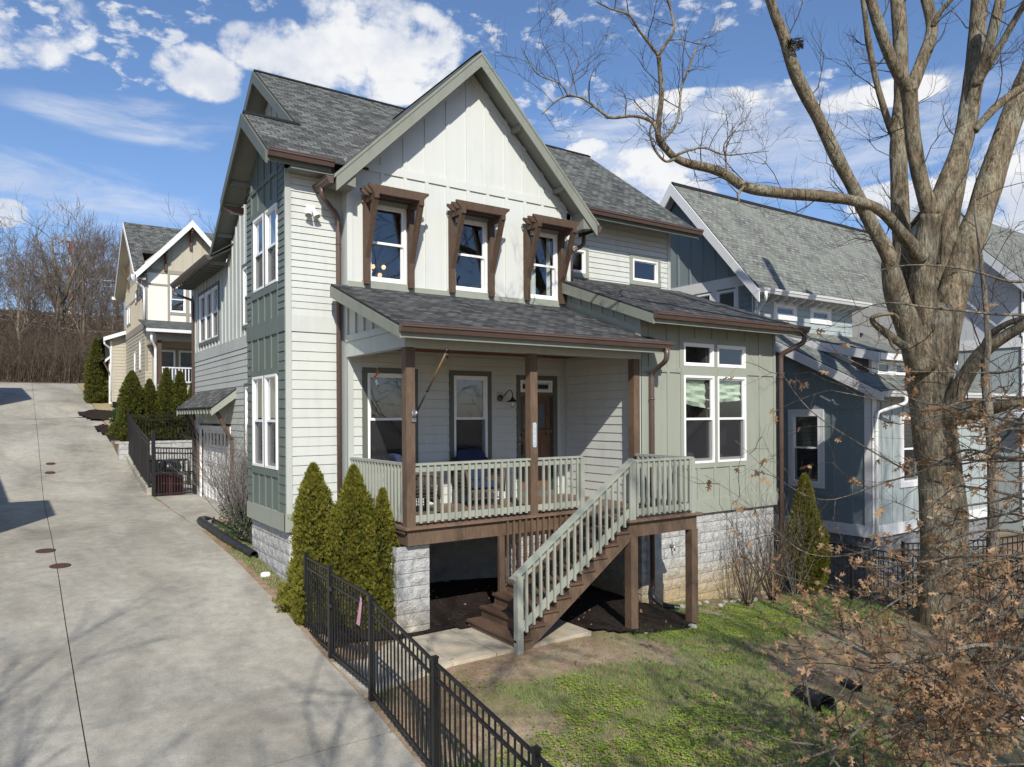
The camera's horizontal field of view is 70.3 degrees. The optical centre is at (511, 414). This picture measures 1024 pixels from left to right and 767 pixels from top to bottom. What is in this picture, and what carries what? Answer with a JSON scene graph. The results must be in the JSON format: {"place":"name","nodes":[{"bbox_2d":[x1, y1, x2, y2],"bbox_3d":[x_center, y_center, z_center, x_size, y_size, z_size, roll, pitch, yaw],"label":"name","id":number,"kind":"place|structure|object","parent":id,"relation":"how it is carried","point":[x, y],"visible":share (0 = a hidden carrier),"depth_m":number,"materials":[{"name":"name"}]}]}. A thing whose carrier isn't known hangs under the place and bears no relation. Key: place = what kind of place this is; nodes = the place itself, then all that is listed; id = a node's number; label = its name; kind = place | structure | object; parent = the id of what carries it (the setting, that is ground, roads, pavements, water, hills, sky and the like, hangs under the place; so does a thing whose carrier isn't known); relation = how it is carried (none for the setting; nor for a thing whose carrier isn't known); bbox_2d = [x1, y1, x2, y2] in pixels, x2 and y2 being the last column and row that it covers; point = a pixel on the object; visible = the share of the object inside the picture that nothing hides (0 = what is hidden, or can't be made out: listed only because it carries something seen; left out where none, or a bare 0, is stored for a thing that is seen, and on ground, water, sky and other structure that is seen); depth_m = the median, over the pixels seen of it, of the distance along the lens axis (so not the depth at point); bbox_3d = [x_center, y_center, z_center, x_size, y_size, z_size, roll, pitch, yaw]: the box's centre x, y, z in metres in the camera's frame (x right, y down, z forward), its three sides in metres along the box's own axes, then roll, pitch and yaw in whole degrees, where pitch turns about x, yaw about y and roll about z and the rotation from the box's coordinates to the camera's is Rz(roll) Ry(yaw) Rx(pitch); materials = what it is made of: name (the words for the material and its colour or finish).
{"place":"outdoors","nodes":[
{"label":"outdoors","id":0,"kind":"place"},
{"bbox_2d":[0,309,122,383],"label":"hillside","id":1,"kind":"structure","parent":0,"point":[27,381],"depth_m":69.09,"materials":[{"name":"brown plant"}]},
{"bbox_2d":[0,236,70,339],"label":"bare tree","id":2,"kind":"object","parent":1,"relation":"on","point":[29,286],"visible":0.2,"depth_m":73.80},
{"bbox_2d":[0,243,75,360],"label":"bare tree","id":3,"kind":"object","parent":1,"relation":"on","point":[43,299],"visible":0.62,"depth_m":59.99,"materials":[{"name":"brown plant"}]},
{"bbox_2d":[0,206,76,374],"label":"bare tree","id":4,"kind":"object","parent":1,"relation":"on","point":[21,282],"visible":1,"depth_m":54.16,"materials":[{"name":"brown plant"}]},
{"bbox_2d":[20,208,73,291],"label":"bare tree","id":5,"kind":"object","parent":1,"relation":"on","point":[48,247],"visible":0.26,"depth_m":89.77,"materials":[{"name":"brown plant"}]},
{"bbox_2d":[0,208,123,372],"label":"bare tree","id":6,"kind":"object","parent":1,"relation":"on","point":[56,277],"visible":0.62,"depth_m":60.16,"materials":[{"name":"brown plant"}]},
{"bbox_2d":[0,291,124,382],"bbox_3d":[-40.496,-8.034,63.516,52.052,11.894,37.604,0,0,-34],"label":"undergrowth","id":7,"kind":"object","parent":1,"relation":"on","point":[59,355],"visible":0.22,"depth_m":50.89,"materials":[{"name":"brown plant"}]},
{"bbox_2d":[6,181,118,348],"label":"pale bare tree","id":8,"kind":"object","parent":1,"relation":"on","point":[62,310],"visible":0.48,"depth_m":61.91,"materials":[{"name":"brown plant"}]},
{"bbox_2d":[16,194,119,364],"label":"bare tree","id":9,"kind":"object","parent":1,"relation":"on","point":[82,312],"visible":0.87,"depth_m":59.03,"materials":[{"name":"brown plant"}]},
{"bbox_2d":[34,225,111,333],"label":"bare tree","id":10,"kind":"object","parent":1,"relation":"on","point":[76,259],"visible":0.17,"depth_m":80.72,"materials":[{"name":"brown plant"}]},
{"bbox_2d":[35,231,118,337],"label":"bare tree","id":11,"kind":"object","parent":1,"relation":"on","point":[101,282],"visible":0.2,"depth_m":69.60,"materials":[{"name":"brown plant"}]},
{"bbox_2d":[35,205,120,341],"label":"bare tree","id":12,"kind":"object","parent":1,"relation":"on","point":[113,244],"visible":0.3,"depth_m":78.41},
{"bbox_2d":[65,228,125,334],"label":"bare tree","id":13,"kind":"object","parent":1,"relation":"on","point":[108,301],"visible":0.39,"depth_m":60.47,"materials":[{"name":"brown plant"}]},
{"bbox_2d":[67,248,123,332],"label":"bare tree","id":14,"kind":"object","parent":1,"relation":"on","point":[107,295],"visible":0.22,"depth_m":68.60,"materials":[{"name":"brown plant"}]},
{"bbox_2d":[69,280,123,337],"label":"bare tree","id":15,"kind":"object","parent":1,"relation":"on","point":[106,314],"visible":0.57,"depth_m":58.16,"materials":[{"name":"brown plant"}]},
{"bbox_2d":[70,250,123,325],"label":"bare tree","id":16,"kind":"object","parent":1,"relation":"on","point":[95,288],"visible":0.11,"depth_m":72.47,"materials":[{"name":"brown plant"}]},
{"bbox_2d":[82,222,120,309],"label":"bare tree","id":17,"kind":"object","parent":1,"relation":"on","point":[109,249],"visible":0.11,"depth_m":81.65,"materials":[{"name":"brown plant"}]},
{"bbox_2d":[0,382,420,766],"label":"driveway","id":18,"kind":"structure","parent":0,"point":[189,646],"depth_m":10.20,"materials":[{"name":"concrete"}]},
{"bbox_2d":[156,473,182,495],"bbox_3d":[-10.976,2.209,23.322,0.820,0.740,0.098,0,0,-34],"label":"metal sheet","id":19,"kind":"object","parent":18,"relation":"on","point":[179,479],"visible":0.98,"depth_m":23.27,"materials":[{"name":"black metal"}]},
{"bbox_2d":[150,459,188,488],"bbox_3d":[-11.486,1.982,24.366,1.100,1.000,0.788,0,0,-34],"label":"barbecue","id":20,"kind":"object","parent":18,"relation":"on","point":[161,462],"visible":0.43,"depth_m":24.12,"materials":[{"name":"black metal"}]},
{"bbox_2d":[150,458,191,484],"bbox_3d":[-12.566,2.113,26.626,1.530,0.950,0.550,0,0,-34],"label":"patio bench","id":21,"kind":"object","parent":18,"relation":"on","point":[183,468],"visible":0.2,"depth_m":27.00,"materials":[{"name":"black metal"}]},
{"bbox_2d":[32,388,386,766],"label":"driveway joints","id":22,"kind":"object","parent":18,"relation":"on","point":[68,640],"visible":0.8,"depth_m":9.51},
{"bbox_2d":[0,0,1023,315],"label":"sky","id":23,"kind":"structure","parent":0,"point":[125,107],"materials":[{"name":"blue"}]},
{"bbox_2d":[77,384,1023,766],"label":"ground","id":24,"kind":"structure","parent":0,"point":[533,724],"depth_m":9.42,"materials":[{"name":"green plant"}]},
{"bbox_2d":[81,337,108,403],"bbox_3d":[-22.888,-2.381,40.088,1.624,3.810,1.318,0,0,21],"label":"arborvitae","id":25,"kind":"object","parent":24,"relation":"on","point":[95,374],"visible":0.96,"depth_m":39.79,"materials":[{"name":"green plant"}]},
{"bbox_2d":[78,409,112,419],"bbox_3d":[-20.515,-0.031,36.068,2.100,0.634,4.100,0,0,-34],"label":"mulch bed","id":26,"kind":"object","parent":24,"relation":"on","point":[98,414],"visible":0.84,"depth_m":36.38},
{"bbox_2d":[77,383,117,425],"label":"verge","id":27,"kind":"structure","parent":24,"relation":"on","point":[102,406],"depth_m":38.84,"materials":[{"name":"beige plant"}]},
{"bbox_2d":[110,440,119,454],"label":"terrace","id":28,"kind":"structure","parent":24,"relation":"on","point":[115,446],"depth_m":28.33,"materials":[{"name":"concrete"}]},
{"bbox_2d":[94,424,118,440],"bbox_3d":[-16.766,0.927,30.511,1.400,1.115,7.100,0,0,-34],"label":"mulch bed","id":29,"kind":"object","parent":28,"relation":"on","point":[102,428],"visible":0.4,"depth_m":31.46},
{"bbox_2d":[105,370,157,440],"bbox_3d":[-14.511,-0.292,27.921,1.614,2.900,1.682,0,0,7],"label":"arborvitae","id":30,"kind":"object","parent":28,"relation":"on","point":[130,398],"visible":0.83,"depth_m":27.59,"materials":[{"name":"green plant"}]},
{"bbox_2d":[139,378,161,440],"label":"arborvitae","id":31,"kind":"object","parent":28,"relation":"on","point":[151,399],"visible":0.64,"depth_m":28.00,"materials":[{"name":"green plant"}]},
{"bbox_2d":[155,367,180,440],"bbox_3d":[-13.514,-0.370,28.552,1.287,3.046,1.214,0,0,-34],"label":"arborvitae","id":32,"kind":"object","parent":28,"relation":"on","point":[166,391],"visible":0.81,"depth_m":28.30,"materials":[{"name":"green plant"}]},
{"bbox_2d":[172,370,191,439],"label":"arborvitae","id":33,"kind":"object","parent":28,"relation":"on","point":[181,386],"visible":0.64,"depth_m":28.74,"materials":[{"name":"green plant"}]},
{"bbox_2d":[126,455,151,494],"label":"curb wall","id":34,"kind":"structure","parent":24,"relation":"on","point":[142,483],"depth_m":24.41,"materials":[{"name":"beige concrete"}]},
{"bbox_2d":[127,412,149,487],"bbox_3d":[-12.909,1.161,25.092,0.066,2.558,5.066,0,0,-34],"label":"metal fence","id":35,"kind":"object","parent":34,"relation":"on","point":[138,439],"visible":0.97,"depth_m":24.72,"materials":[{"name":"black metal"}]},
{"bbox_2d":[115,440,191,480],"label":"retaining wall","id":36,"kind":"structure","parent":24,"relation":"on","point":[122,449],"depth_m":27.81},
{"bbox_2d":[130,414,191,439],"bbox_3d":[-11.811,0.508,28.936,6.066,1.112,0.066,0,0,-34],"label":"metal fence","id":37,"kind":"object","parent":36,"relation":"on","point":[165,419],"visible":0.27,"depth_m":27.91,"materials":[{"name":"black metal"}]},
{"bbox_2d":[89,220,226,405],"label":"tan house","id":38,"kind":"structure","parent":24,"relation":"on","point":[152,340],"depth_m":33.77,"materials":[{"name":"beige wood"}]},
{"bbox_2d":[152,348,176,381],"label":"window","id":39,"kind":"structure","parent":38,"relation":"in","point":[166,353],"depth_m":33.49,"materials":[{"name":"white plastic"}]},
{"bbox_2d":[170,286,185,312],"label":"window","id":40,"kind":"structure","parent":38,"relation":"in","point":[175,302],"depth_m":33.74,"materials":[{"name":"white plastic"}]},
{"bbox_2d":[170,349,191,384],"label":"window","id":41,"kind":"structure","parent":38,"relation":"in","point":[184,356],"depth_m":33.90,"materials":[{"name":"white plastic"}]},
{"bbox_2d":[158,400,251,538],"bbox_3d":[-5.935,1.201,15.855,3.189,3.034,3.340,0,0,-22],"label":"bare shrub","id":42,"kind":"object","parent":24,"relation":"on","point":[242,527],"visible":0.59,"depth_m":15.79,"materials":[{"name":"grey plant"}]},
{"bbox_2d":[167,416,247,527],"bbox_3d":[-6.178,1.273,16.687,2.539,2.772,2.666,0,0,3],"label":"bare shrub","id":43,"kind":"object","parent":24,"relation":"on","point":[236,454],"visible":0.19,"depth_m":16.75,"materials":[{"name":"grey plant"}]},
{"bbox_2d":[197,516,257,558],"bbox_3d":[-6.373,2.735,16.059,0.950,0.602,4.695,0,0,-26],"label":"drain sock","id":44,"kind":"object","parent":24,"relation":"on","point":[223,536],"visible":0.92,"depth_m":15.44,"materials":[{"name":"black plastic"}]},
{"bbox_2d":[303,552,332,658],"bbox_3d":[-2.785,2.739,10.426,0.068,1.352,1.199,0,0,-32],"label":"metal fence","id":45,"kind":"object","parent":24,"relation":"on","point":[309,571],"visible":0.92,"depth_m":10.38,"materials":[{"name":"black metal"}]},
{"bbox_2d":[367,594,552,766],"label":"metal fence","id":46,"kind":"object","parent":24,"relation":"on","point":[435,669],"visible":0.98,"depth_m":7.42,"materials":[{"name":"black metal"}]},
{"bbox_2d":[329,572,369,685],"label":"garden gate","id":47,"kind":"structure","parent":46,"relation":"attached to","point":[333,588],"depth_m":9.38,"materials":[{"name":"black metal"}]},
{"bbox_2d":[332,619,590,697],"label":"footpath","id":48,"kind":"structure","parent":24,"relation":"on","point":[459,646],"depth_m":10.44,"materials":[{"name":"concrete"}]},
{"bbox_2d":[170,50,810,653],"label":"cream house","id":49,"kind":"structure","parent":24,"relation":"on","point":[524,262],"depth_m":14.05,"materials":[{"name":"green paint"}]},
{"bbox_2d":[151,430,196,496],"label":"driveway gate","id":50,"kind":"structure","parent":49,"relation":"attached to","point":[153,466],"depth_m":23.16,"materials":[{"name":"black metal"}]},
{"bbox_2d":[199,294,210,342],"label":"window","id":51,"kind":"structure","parent":49,"relation":"in","point":[201,299],"depth_m":22.93,"materials":[{"name":"white plastic"}]},
{"bbox_2d":[205,289,216,340],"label":"window","id":52,"kind":"structure","parent":49,"relation":"in","point":[207,316],"depth_m":22.25,"materials":[{"name":"white plastic"}]},
{"bbox_2d":[211,285,217,337],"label":"window","id":53,"kind":"structure","parent":49,"relation":"in","point":[214,314],"depth_m":21.54,"materials":[{"name":"white plastic"}]},
{"bbox_2d":[199,425,231,503],"bbox_3d":[-8.693,1.487,21.615,0.335,2.320,4.000,0,0,-34],"label":"garage door","id":54,"kind":"structure","parent":49,"relation":"in","point":[211,428],"depth_m":22.15,"materials":[{"name":"white metal"}]},
{"bbox_2d":[241,263,246,329],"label":"window","id":55,"kind":"structure","parent":49,"relation":"in","point":[244,267],"depth_m":18.68,"materials":[{"name":"white plastic"}]},
{"bbox_2d":[244,383,247,464],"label":"window","id":56,"kind":"structure","parent":49,"relation":"in","point":[245,384],"depth_m":18.56,"materials":[{"name":"white plastic"}]},
{"bbox_2d":[252,376,274,466],"bbox_3d":[-4.548,0.125,14.210,0.830,2.220,1.250,0,0,-34],"label":"window","id":57,"kind":"structure","parent":49,"relation":"in","point":[257,382],"depth_m":14.18,"materials":[{"name":"white plastic"}]},
{"bbox_2d":[253,211,274,292],"bbox_3d":[-4.512,-3.076,14.132,0.830,1.900,1.200,0,0,-34],"label":"window","id":58,"kind":"structure","parent":49,"relation":"in","point":[258,252],"depth_m":14.08,"materials":[{"name":"white plastic"}]},
{"bbox_2d":[264,374,277,469],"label":"window","id":59,"kind":"structure","parent":49,"relation":"in","point":[270,426],"depth_m":13.42,"materials":[{"name":"white plastic"}]},
{"bbox_2d":[265,202,277,286],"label":"window","id":60,"kind":"structure","parent":49,"relation":"in","point":[271,250],"depth_m":13.36,"materials":[{"name":"white plastic"}]},
{"bbox_2d":[305,204,320,218],"bbox_3d":[-3.507,-3.574,12.776,0.277,0.254,0.181,0,0,-34],"label":"floodlight","id":61,"kind":"object","parent":49,"relation":"attached to","point":[310,211],"visible":1,"depth_m":12.77,"materials":[{"name":"white plastic"}]},
{"bbox_2d":[370,203,405,283],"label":"window","id":62,"kind":"structure","parent":49,"relation":"in","point":[391,221],"depth_m":14.53,"materials":[{"name":"glass"}]},
{"bbox_2d":[362,367,418,471],"bbox_3d":[-2.458,0.093,13.723,1.410,2.200,0.836,0,0,-34],"label":"window","id":63,"kind":"structure","parent":49,"relation":"in","point":[381,406],"depth_m":13.44,"materials":[{"name":"glass"}]},
{"bbox_2d":[383,453,440,512],"bbox_3d":[-1.770,1.190,12.790,0.890,1.040,0.850,0,0,-24],"label":"wicker armchair","id":64,"kind":"object","parent":49,"relation":"on","point":[394,457],"visible":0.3,"depth_m":12.54,"materials":[{"name":"wicker"}]},
{"bbox_2d":[411,347,448,421],"bbox_3d":[-1.222,-0.438,10.840,0.760,1.090,0.075,0,0,40],"label":"flagpole","id":65,"kind":"object","parent":49,"relation":"attached to","point":[414,413],"visible":1,"depth_m":10.84,"materials":[{"name":"brown wood"}]},
{"bbox_2d":[448,370,491,464],"bbox_3d":[-1.038,0.086,14.695,1.270,2.200,0.836,0,0,-34],"label":"window","id":66,"kind":"structure","parent":49,"relation":"in","point":[470,392],"depth_m":14.54,"materials":[{"name":"grey glass"}]},
{"bbox_2d":[456,218,486,292],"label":"window","id":67,"kind":"structure","parent":49,"relation":"in","point":[471,266],"depth_m":15.40,"materials":[{"name":"white plastic"}]},
{"bbox_2d":[451,449,505,506],"bbox_3d":[-0.672,1.184,13.884,0.850,1.040,0.890,0,0,-28],"label":"wicker armchair","id":68,"kind":"object","parent":49,"relation":"on","point":[469,454],"visible":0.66,"depth_m":13.92,"materials":[{"name":"blue fabric"}]},
{"bbox_2d":[521,380,551,403],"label":"window","id":69,"kind":"structure","parent":49,"relation":"in","point":[540,388],"depth_m":15.46,"materials":[{"name":"white plastic"}]},
{"bbox_2d":[516,375,557,496],"bbox_3d":[0.504,0.437,15.330,1.050,2.520,0.150,0,0,-34],"label":"front door","id":70,"kind":"structure","parent":49,"relation":"in","point":[547,447],"depth_m":15.46,"materials":[{"name":"brown wood"}]},
{"bbox_2d":[530,231,557,300],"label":"window","id":71,"kind":"structure","parent":49,"relation":"in","point":[544,270],"depth_m":15.68,"materials":[{"name":"white plastic"}]},
{"bbox_2d":[573,245,588,278],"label":"window","id":72,"kind":"structure","parent":49,"relation":"in","point":[580,257],"depth_m":17.07,"materials":[{"name":"white plastic"}]},
{"bbox_2d":[629,254,660,287],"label":"window","id":73,"kind":"structure","parent":49,"relation":"in","point":[644,270],"depth_m":18.39,"materials":[{"name":"glass"}]},
{"bbox_2d":[649,586,679,609],"bbox_3d":[2.879,3.474,13.740,0.591,0.426,0.178,0,0,24],"label":"drain pipe","id":74,"kind":"object","parent":49,"relation":"attached to","point":[656,599],"visible":0.93,"depth_m":13.72,"materials":[{"name":"black plastic"}]},
{"bbox_2d":[684,342,713,366],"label":"window","id":75,"kind":"structure","parent":49,"relation":"in","point":[711,346],"depth_m":14.75,"materials":[{"name":"white plastic"}]},
{"bbox_2d":[684,375,714,463],"bbox_3d":[3.747,0.095,14.742,0.900,1.770,0.155,0,0,-34],"label":"window","id":76,"kind":"structure","parent":49,"relation":"in","point":[699,433],"depth_m":14.77,"materials":[{"name":"white plastic"}]},
{"bbox_2d":[686,345,745,367],"bbox_3d":[4.374,-1.214,15.586,1.400,0.960,0.830,0,0,-34],"label":"window","id":77,"kind":"structure","parent":49,"relation":"in","point":[727,356],"depth_m":15.33,"materials":[{"name":"white plastic"}]},
{"bbox_2d":[686,376,746,461],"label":"window","id":78,"kind":"structure","parent":49,"relation":"in","point":[731,395],"depth_m":15.34,"materials":[{"name":"white plastic"}]},
{"bbox_2d":[309,577,695,646],"bbox_3d":[-0.310,3.272,12.471,6.750,0.770,4.650,0,0,-34],"label":"mulch bed","id":79,"kind":"object","parent":24,"relation":"on","point":[454,597],"visible":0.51,"depth_m":12.68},
{"bbox_2d":[272,461,336,613],"bbox_3d":[-3.168,2.024,11.569,1.221,2.586,1.149,0,0,-34],"label":"arborvitae","id":80,"kind":"object","parent":79,"relation":"on","point":[310,513],"visible":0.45,"depth_m":11.37,"materials":[{"name":"green plant"}]},
{"bbox_2d":[290,546,324,625],"bbox_3d":[-3.090,2.663,11.127,0.627,1.308,0.695,0,0,-34],"label":"arborvitae","id":81,"kind":"object","parent":79,"relation":"on","point":[297,615],"visible":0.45,"depth_m":10.98,"materials":[{"name":"green plant"}]},
{"bbox_2d":[311,464,383,629],"bbox_3d":[-2.476,2.080,11.356,1.169,2.666,1.319,0,0,2],"label":"arborvitae","id":82,"kind":"object","parent":79,"relation":"on","point":[349,523],"visible":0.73,"depth_m":11.06,"materials":[{"name":"green plant"}]},
{"bbox_2d":[358,487,403,631],"bbox_3d":[-1.974,2.258,11.264,0.826,2.305,0.833,0,0,-34],"label":"arborvitae","id":83,"kind":"object","parent":79,"relation":"on","point":[383,519],"visible":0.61,"depth_m":11.06,"materials":[{"name":"green plant"}]},
{"bbox_2d":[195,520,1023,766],"bbox_3d":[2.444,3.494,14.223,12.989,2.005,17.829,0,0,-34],"label":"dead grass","id":84,"kind":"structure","parent":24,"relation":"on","point":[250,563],"depth_m":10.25,"materials":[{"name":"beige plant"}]},
{"bbox_2d":[249,560,1022,766],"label":"fallen leaves","id":85,"kind":"object","parent":24,"relation":"on","point":[714,695],"visible":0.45,"depth_m":11.41,"materials":[{"name":"brown plant"}]},
{"bbox_2d":[424,586,993,766],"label":"clover","id":86,"kind":"object","parent":24,"relation":"on","point":[699,744],"visible":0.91,"depth_m":8.24,"materials":[{"name":"green plant"}]},
{"bbox_2d":[476,0,1023,633],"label":"bare tree","id":87,"kind":"object","parent":24,"relation":"on","point":[928,336],"visible":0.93,"depth_m":13.77,"materials":[{"name":"brown plant"}]},
{"bbox_2d":[785,36,803,50],"bbox_3d":[4.951,-6.492,12.750,0.327,0.187,0.328,0,0,-34],"label":"bird nest","id":88,"kind":"object","parent":87,"relation":"on","point":[798,44],"visible":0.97,"depth_m":12.67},
{"bbox_2d":[709,496,800,605],"bbox_3d":[4.814,2.723,14.447,1.777,2.211,1.933,0,0,24],"label":"bare shrub","id":89,"kind":"object","parent":24,"relation":"on","point":[745,598],"visible":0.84,"depth_m":14.48,"materials":[{"name":"brown plant"}]},
{"bbox_2d":[729,467,841,601],"bbox_3d":[5.597,2.394,15.446,2.451,3.000,2.828,0,0,-14],"label":"bare shrub","id":90,"kind":"object","parent":24,"relation":"on","point":[780,580],"visible":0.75,"depth_m":15.09,"materials":[{"name":"brown plant"}]},
{"bbox_2d":[756,465,844,594],"bbox_3d":[6.355,2.522,16.046,2.307,2.799,1.969,0,0,-34],"label":"bare shrub","id":91,"kind":"object","parent":24,"relation":"on","point":[789,581],"visible":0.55,"depth_m":15.85,"materials":[{"name":"brown plant"}]},
{"bbox_2d":[777,472,831,593],"bbox_3d":[6.542,2.672,16.307,1.187,2.784,1.206,0,0,27],"label":"arborvitae","id":92,"kind":"object","parent":24,"relation":"on","point":[816,572],"visible":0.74,"depth_m":16.08,"materials":[{"name":"green plant"}]},
{"bbox_2d":[793,684,835,713],"bbox_3d":[3.800,3.590,9.164,0.251,0.289,0.531,0,0,-17],"label":"corrugated pipe","id":93,"kind":"object","parent":24,"relation":"on","point":[816,699],"visible":0.71,"depth_m":9.05,"materials":[{"name":"black plastic"}]},
{"bbox_2d":[660,182,1015,588],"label":"blue house","id":94,"kind":"structure","parent":24,"relation":"on","point":[789,274],"depth_m":19.32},
{"bbox_2d":[698,292,733,306],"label":"window","id":95,"kind":"structure","parent":94,"relation":"in","point":[728,298],"depth_m":20.87,"materials":[{"name":"black glass"}]},
{"bbox_2d":[773,301,796,321],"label":"window","id":96,"kind":"structure","parent":94,"relation":"in","point":[783,313],"depth_m":20.44,"materials":[{"name":"white plastic"}]},
{"bbox_2d":[788,409,824,488],"bbox_3d":[7.742,0.838,18.581,0.836,2.220,1.260,0,0,-34],"label":"window","id":97,"kind":"structure","parent":94,"relation":"in","point":[807,450],"depth_m":18.49,"materials":[{"name":"glass"}]},
{"bbox_2d":[809,306,831,324],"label":"window","id":98,"kind":"structure","parent":94,"relation":"in","point":[814,312],"depth_m":21.40,"materials":[{"name":"white plastic"}]},
{"bbox_2d":[852,356,890,374],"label":"window","id":99,"kind":"structure","parent":94,"relation":"in","point":[865,362],"depth_m":18.11,"materials":[{"name":"white plastic"}]},
{"bbox_2d":[879,362,905,374],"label":"window","id":100,"kind":"structure","parent":94,"relation":"in","point":[881,366],"depth_m":18.51,"materials":[{"name":"grey glass"}]},
{"bbox_2d":[899,412,917,487],"bbox_3d":[9.592,0.848,18.238,1.270,2.100,0.836,0,0,-34],"label":"window","id":101,"kind":"structure","parent":94,"relation":"in","point":[905,432],"depth_m":17.86,"materials":[{"name":"white plastic"}]},
{"bbox_2d":[671,132,1023,766],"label":"young oak","id":102,"kind":"object","parent":24,"relation":"on","point":[961,699],"visible":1,"depth_m":5.77,"materials":[{"name":"brown plant"}]},
{"bbox_2d":[840,678,861,691],"bbox_3d":[4.623,3.687,9.910,0.153,0.169,0.268,0,0,-21],"label":"corrugated pipe","id":103,"kind":"object","parent":24,"relation":"on","point":[850,685],"visible":0.62,"depth_m":9.87,"materials":[{"name":"black plastic"}]},
{"bbox_2d":[774,535,1023,630],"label":"metal fence","id":104,"kind":"object","parent":24,"relation":"on","point":[851,592],"visible":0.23,"depth_m":15.56,"materials":[{"name":"black metal"}]},
{"bbox_2d":[852,204,1023,532],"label":"pale house","id":105,"kind":"structure","parent":24,"relation":"on","point":[1014,297],"depth_m":25.08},
{"bbox_2d":[901,535,1022,594],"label":"metal fence","id":106,"kind":"object","parent":24,"relation":"on","point":[983,586],"visible":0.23,"depth_m":16.64,"materials":[{"name":"black metal"}]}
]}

